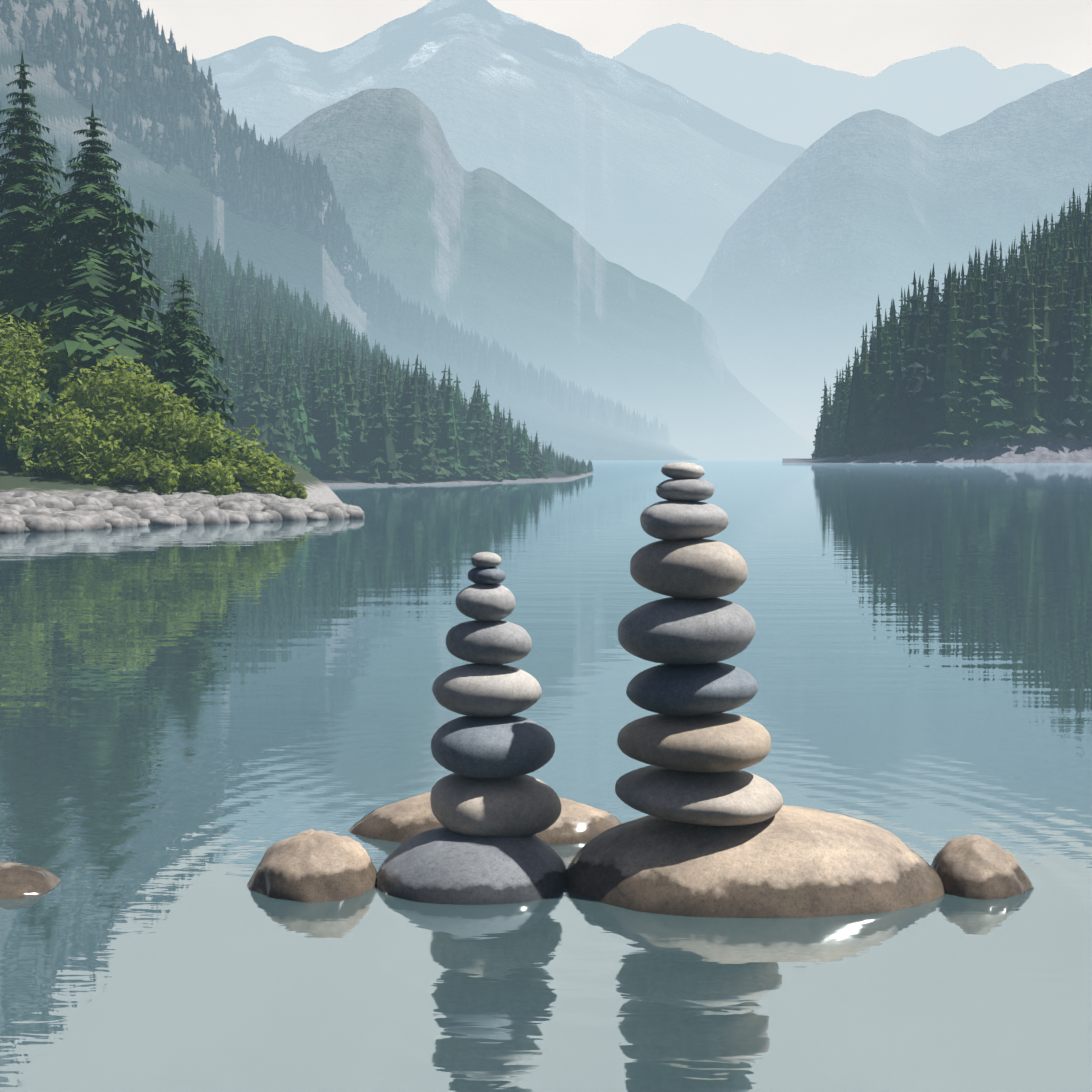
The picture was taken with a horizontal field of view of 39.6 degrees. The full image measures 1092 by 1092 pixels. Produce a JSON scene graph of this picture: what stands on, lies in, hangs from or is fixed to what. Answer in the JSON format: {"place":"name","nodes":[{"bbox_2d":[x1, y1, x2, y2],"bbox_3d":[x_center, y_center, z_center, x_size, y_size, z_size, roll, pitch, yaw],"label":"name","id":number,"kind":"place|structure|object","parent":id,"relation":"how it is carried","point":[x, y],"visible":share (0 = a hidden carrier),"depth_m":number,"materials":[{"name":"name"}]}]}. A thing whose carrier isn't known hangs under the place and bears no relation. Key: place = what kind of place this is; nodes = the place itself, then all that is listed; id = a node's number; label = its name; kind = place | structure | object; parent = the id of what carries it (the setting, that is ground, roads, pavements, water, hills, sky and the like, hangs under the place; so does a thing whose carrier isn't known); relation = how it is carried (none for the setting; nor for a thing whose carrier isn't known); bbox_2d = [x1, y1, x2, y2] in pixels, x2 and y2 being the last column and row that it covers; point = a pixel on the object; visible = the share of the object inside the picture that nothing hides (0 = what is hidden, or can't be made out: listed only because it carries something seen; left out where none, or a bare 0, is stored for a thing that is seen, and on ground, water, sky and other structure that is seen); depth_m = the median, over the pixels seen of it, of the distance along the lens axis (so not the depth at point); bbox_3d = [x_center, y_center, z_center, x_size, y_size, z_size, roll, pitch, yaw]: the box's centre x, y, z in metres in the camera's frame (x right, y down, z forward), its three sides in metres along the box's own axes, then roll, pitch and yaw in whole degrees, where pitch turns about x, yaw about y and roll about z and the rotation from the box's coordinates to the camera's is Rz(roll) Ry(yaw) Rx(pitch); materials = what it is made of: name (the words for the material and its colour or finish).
{"place":"outdoors","nodes":[
{"label":"outdoors","id":0,"kind":"place"},
{"bbox_2d":[0,452,342,507],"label":"bank","id":1,"kind":"structure","parent":0,"point":[56,484],"depth_m":28.99,"materials":[{"name":"grey stone"}]},
{"bbox_2d":[0,52,73,457],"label":"spruce","id":2,"kind":"object","parent":1,"relation":"on","point":[21,224],"visible":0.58,"depth_m":33.13,"materials":[{"name":"green plant"}]},
{"bbox_2d":[0,103,232,470],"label":"tall spruce","id":3,"kind":"object","parent":1,"relation":"on","point":[97,295],"visible":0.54,"depth_m":31.84,"materials":[{"name":"green plant"}]},
{"bbox_2d":[0,308,307,498],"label":"bank shrubs","id":4,"kind":"object","parent":1,"relation":"on","point":[118,453],"visible":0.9,"depth_m":29.42,"materials":[{"name":"green plant"}]},
{"bbox_2d":[0,491,364,533],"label":"shore rocks","id":5,"kind":"object","parent":1,"relation":"on","point":[26,511],"visible":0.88,"depth_m":25.78,"materials":[{"name":"grey stone"}]},
{"bbox_2d":[112,274,287,485],"bbox_3d":[-7.329,-2.945,31.035,4.295,5.379,4.606,0,3,2],"label":"spruce","id":6,"kind":"object","parent":1,"relation":"on","point":[183,374],"visible":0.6,"depth_m":30.72,"materials":[{"name":"green plant"}]},
{"bbox_2d":[0,148,592,486],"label":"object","id":7,"kind":"object","parent":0,"point":[554,476],"visible":0.06,"depth_m":65.46,"materials":[{"name":"grey stone"}]},
{"bbox_2d":[0,101,593,482],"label":"hill conifers","id":8,"kind":"object","parent":7,"relation":"on","point":[307,383],"visible":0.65,"depth_m":69.06,"materials":[{"name":"green plant"}]},
{"bbox_2d":[289,454,436,471],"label":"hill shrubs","id":9,"kind":"object","parent":7,"relation":"on","point":[295,460],"visible":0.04,"depth_m":60.08,"materials":[{"name":"green plant"}]},
{"bbox_2d":[0,0,698,460],"bbox_3d":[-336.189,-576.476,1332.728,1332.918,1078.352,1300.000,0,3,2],"label":"mountain","id":10,"kind":"structure","parent":0,"point":[294,260],"depth_m":1331.52,"materials":[{"name":"stone"}]},
{"bbox_2d":[0,0,669,443],"bbox_3d":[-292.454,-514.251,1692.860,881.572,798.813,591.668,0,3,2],"label":"mountain conifers","id":11,"kind":"object","parent":10,"relation":"on","point":[386,308],"visible":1,"depth_m":1576.42,"materials":[{"name":"green plant"}]},
{"bbox_2d":[191,0,805,301],"bbox_3d":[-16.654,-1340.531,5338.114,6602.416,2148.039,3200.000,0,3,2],"label":"mountain peak","id":12,"kind":"structure","parent":0,"point":[650,179],"depth_m":6184.98,"materials":[{"name":"blue stone"}]},
{"bbox_2d":[274,88,814,458],"bbox_3d":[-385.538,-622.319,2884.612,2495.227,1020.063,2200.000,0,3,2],"label":"mountain","id":13,"kind":"structure","parent":0,"point":[438,230],"depth_m":3014.96,"materials":[{"name":"blue stone"}]},
{"bbox_2d":[0,459,1091,1091],"bbox_3d":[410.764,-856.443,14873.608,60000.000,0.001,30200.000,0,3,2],"label":"lake water","id":14,"kind":"structure","parent":0,"point":[196,721],"depth_m":5.31,"materials":[{"name":"blue liquid"}]},
{"bbox_2d":[0,862,60,898],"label":"rock","id":15,"kind":"object","parent":14,"relation":"in","point":[19,880],"visible":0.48,"depth_m":3.91,"materials":[{"name":"brown stone"}]},
{"bbox_2d":[247,829,376,902],"bbox_3d":[-0.619,0.944,3.984,0.360,0.387,0.363,0,3,2],"label":"rock","id":16,"kind":"object","parent":14,"relation":"in","point":[310,866],"visible":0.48,"depth_m":3.89,"materials":[{"name":"brown stone"}]},
{"bbox_2d":[376,827,566,904],"bbox_3d":[-0.195,0.956,4.045,0.532,0.420,0.512,0,3,2],"label":"boulder","id":17,"kind":"object","parent":14,"relation":"in","point":[441,865],"visible":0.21,"depth_m":3.87,"materials":[{"name":"grey stone"}]},
{"bbox_2d":[430,773,560,836],"bbox_3d":[-0.136,0.695,4.083,0.355,0.166,0.340,0,3,2],"label":"cairn stone","id":18,"kind":"object","parent":17,"relation":"on","point":[525,805],"visible":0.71,"depth_m":3.97,"materials":[{"name":"grey stone"}]},
{"bbox_2d":[431,715,554,778],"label":"cairn stone","id":19,"kind":"object","parent":18,"relation":"on","point":[494,747],"visible":0.88,"depth_m":3.96,"materials":[{"name":"grey stone"}]},
{"bbox_2d":[432,663,541,717],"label":"cairn stone","id":20,"kind":"object","parent":19,"relation":"on","point":[483,690],"visible":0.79,"depth_m":4.00,"materials":[{"name":"grey stone"}]},
{"bbox_2d":[446,620,531,664],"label":"cairn stone","id":21,"kind":"object","parent":20,"relation":"on","point":[489,642],"visible":0.9,"depth_m":4.01,"materials":[{"name":"grey stone"}]},
{"bbox_2d":[455,584,515,620],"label":"cairn stone","id":22,"kind":"object","parent":21,"relation":"on","point":[483,602],"visible":0.92,"depth_m":4.01,"materials":[{"name":"grey stone"}]},
{"bbox_2d":[468,567,504,584],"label":"cairn stone","id":23,"kind":"object","parent":22,"relation":"on","point":[488,576],"visible":0.92,"depth_m":4.02,"materials":[{"name":"grey stone"}]},
{"bbox_2d":[471,552,500,567],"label":"cairn stone","id":24,"kind":"object","parent":23,"relation":"on","point":[485,560],"visible":0.94,"depth_m":4.02,"materials":[{"name":"grey stone"}]},
{"bbox_2d":[349,792,621,844],"bbox_3d":[-0.170,0.906,4.584,0.889,0.336,0.451,0,3,2],"label":"rock","id":25,"kind":"object","parent":14,"relation":"in","point":[402,821],"visible":0.17,"depth_m":4.46,"materials":[{"name":"brown stone"}]},
{"bbox_2d":[565,805,944,917],"bbox_3d":[0.547,0.986,4.036,1.026,0.599,0.707,0,3,2],"label":"boulder","id":26,"kind":"object","parent":14,"relation":"in","point":[785,861],"visible":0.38,"depth_m":3.79,"materials":[{"name":"brown stone"}]},
{"bbox_2d":[615,765,782,825],"bbox_3d":[0.398,0.645,3.954,0.435,0.141,0.399,0,3,2],"label":"cairn stone","id":27,"kind":"object","parent":26,"relation":"on","point":[736,798],"visible":0.85,"depth_m":3.82,"materials":[{"name":"grey stone"}]},
{"bbox_2d":[617,713,770,771],"bbox_3d":[0.384,0.506,3.927,0.399,0.141,0.348,0,3,2],"label":"cairn stone","id":28,"kind":"object","parent":27,"relation":"on","point":[723,742],"visible":0.9,"depth_m":3.81,"materials":[{"name":"beige stone"}]},
{"bbox_2d":[626,662,757,715],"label":"cairn stone","id":29,"kind":"object","parent":28,"relation":"on","point":[693,689],"visible":0.92,"depth_m":3.83,"materials":[{"name":"grey stone"}]},
{"bbox_2d":[618,597,755,664],"bbox_3d":[0.364,0.218,3.927,0.356,0.177,0.341,0,3,2],"label":"cairn stone","id":30,"kind":"object","parent":29,"relation":"on","point":[675,630],"visible":0.96,"depth_m":3.80,"materials":[{"name":"grey stone"}]},
{"bbox_2d":[630,539,747,598],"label":"cairn stone","id":31,"kind":"object","parent":30,"relation":"on","point":[699,569],"visible":0.88,"depth_m":3.81,"materials":[{"name":"beige stone"}]},
{"bbox_2d":[640,500,728,540],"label":"cairn stone","id":32,"kind":"object","parent":31,"relation":"on","point":[668,520],"visible":0.96,"depth_m":3.82,"materials":[{"name":"grey stone"}]},
{"bbox_2d":[656,478,714,501],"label":"cairn stone","id":33,"kind":"object","parent":32,"relation":"on","point":[684,489],"visible":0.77,"depth_m":3.85,"materials":[{"name":"grey stone"}]},
{"bbox_2d":[661,462,704,478],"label":"cairn stone","id":34,"kind":"object","parent":33,"relation":"on","point":[674,470],"visible":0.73,"depth_m":3.87,"materials":[{"name":"grey stone"}]},
{"bbox_2d":[931,834,1032,899],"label":"rock","id":35,"kind":"object","parent":14,"relation":"in","point":[975,867],"visible":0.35,"depth_m":3.90,"materials":[{"name":"brown stone"}]},
{"bbox_2d":[132,0,1091,76],"bbox_3d":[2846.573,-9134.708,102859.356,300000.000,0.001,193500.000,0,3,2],"label":"sky","id":36,"kind":"structure","parent":0,"point":[867,38],"depth_m":11196.04,"materials":[{"name":"white"}]},
{"bbox_2d":[612,23,1072,148],"bbox_3d":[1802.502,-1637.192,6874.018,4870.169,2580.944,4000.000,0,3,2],"label":"mountain range","id":37,"kind":"structure","parent":0,"point":[784,98],"depth_m":8413.03,"materials":[{"name":"blue stone"}]},
{"bbox_2d":[685,67,1091,446],"bbox_3d":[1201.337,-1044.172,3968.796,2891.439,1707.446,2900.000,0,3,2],"label":"mountain","id":38,"kind":"structure","parent":0,"point":[831,234],"depth_m":4392.16,"materials":[{"name":"blue stone"}]},
{"bbox_2d":[782,421,1091,462],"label":"shoreline","id":39,"kind":"structure","parent":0,"point":[1047,448],"depth_m":363.38,"materials":[{"name":"grey stone"}]},
{"bbox_2d":[811,184,1091,458],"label":"forest","id":40,"kind":"object","parent":39,"relation":"on","point":[994,349],"visible":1,"depth_m":374.68,"materials":[{"name":"green plant"}]}
]}

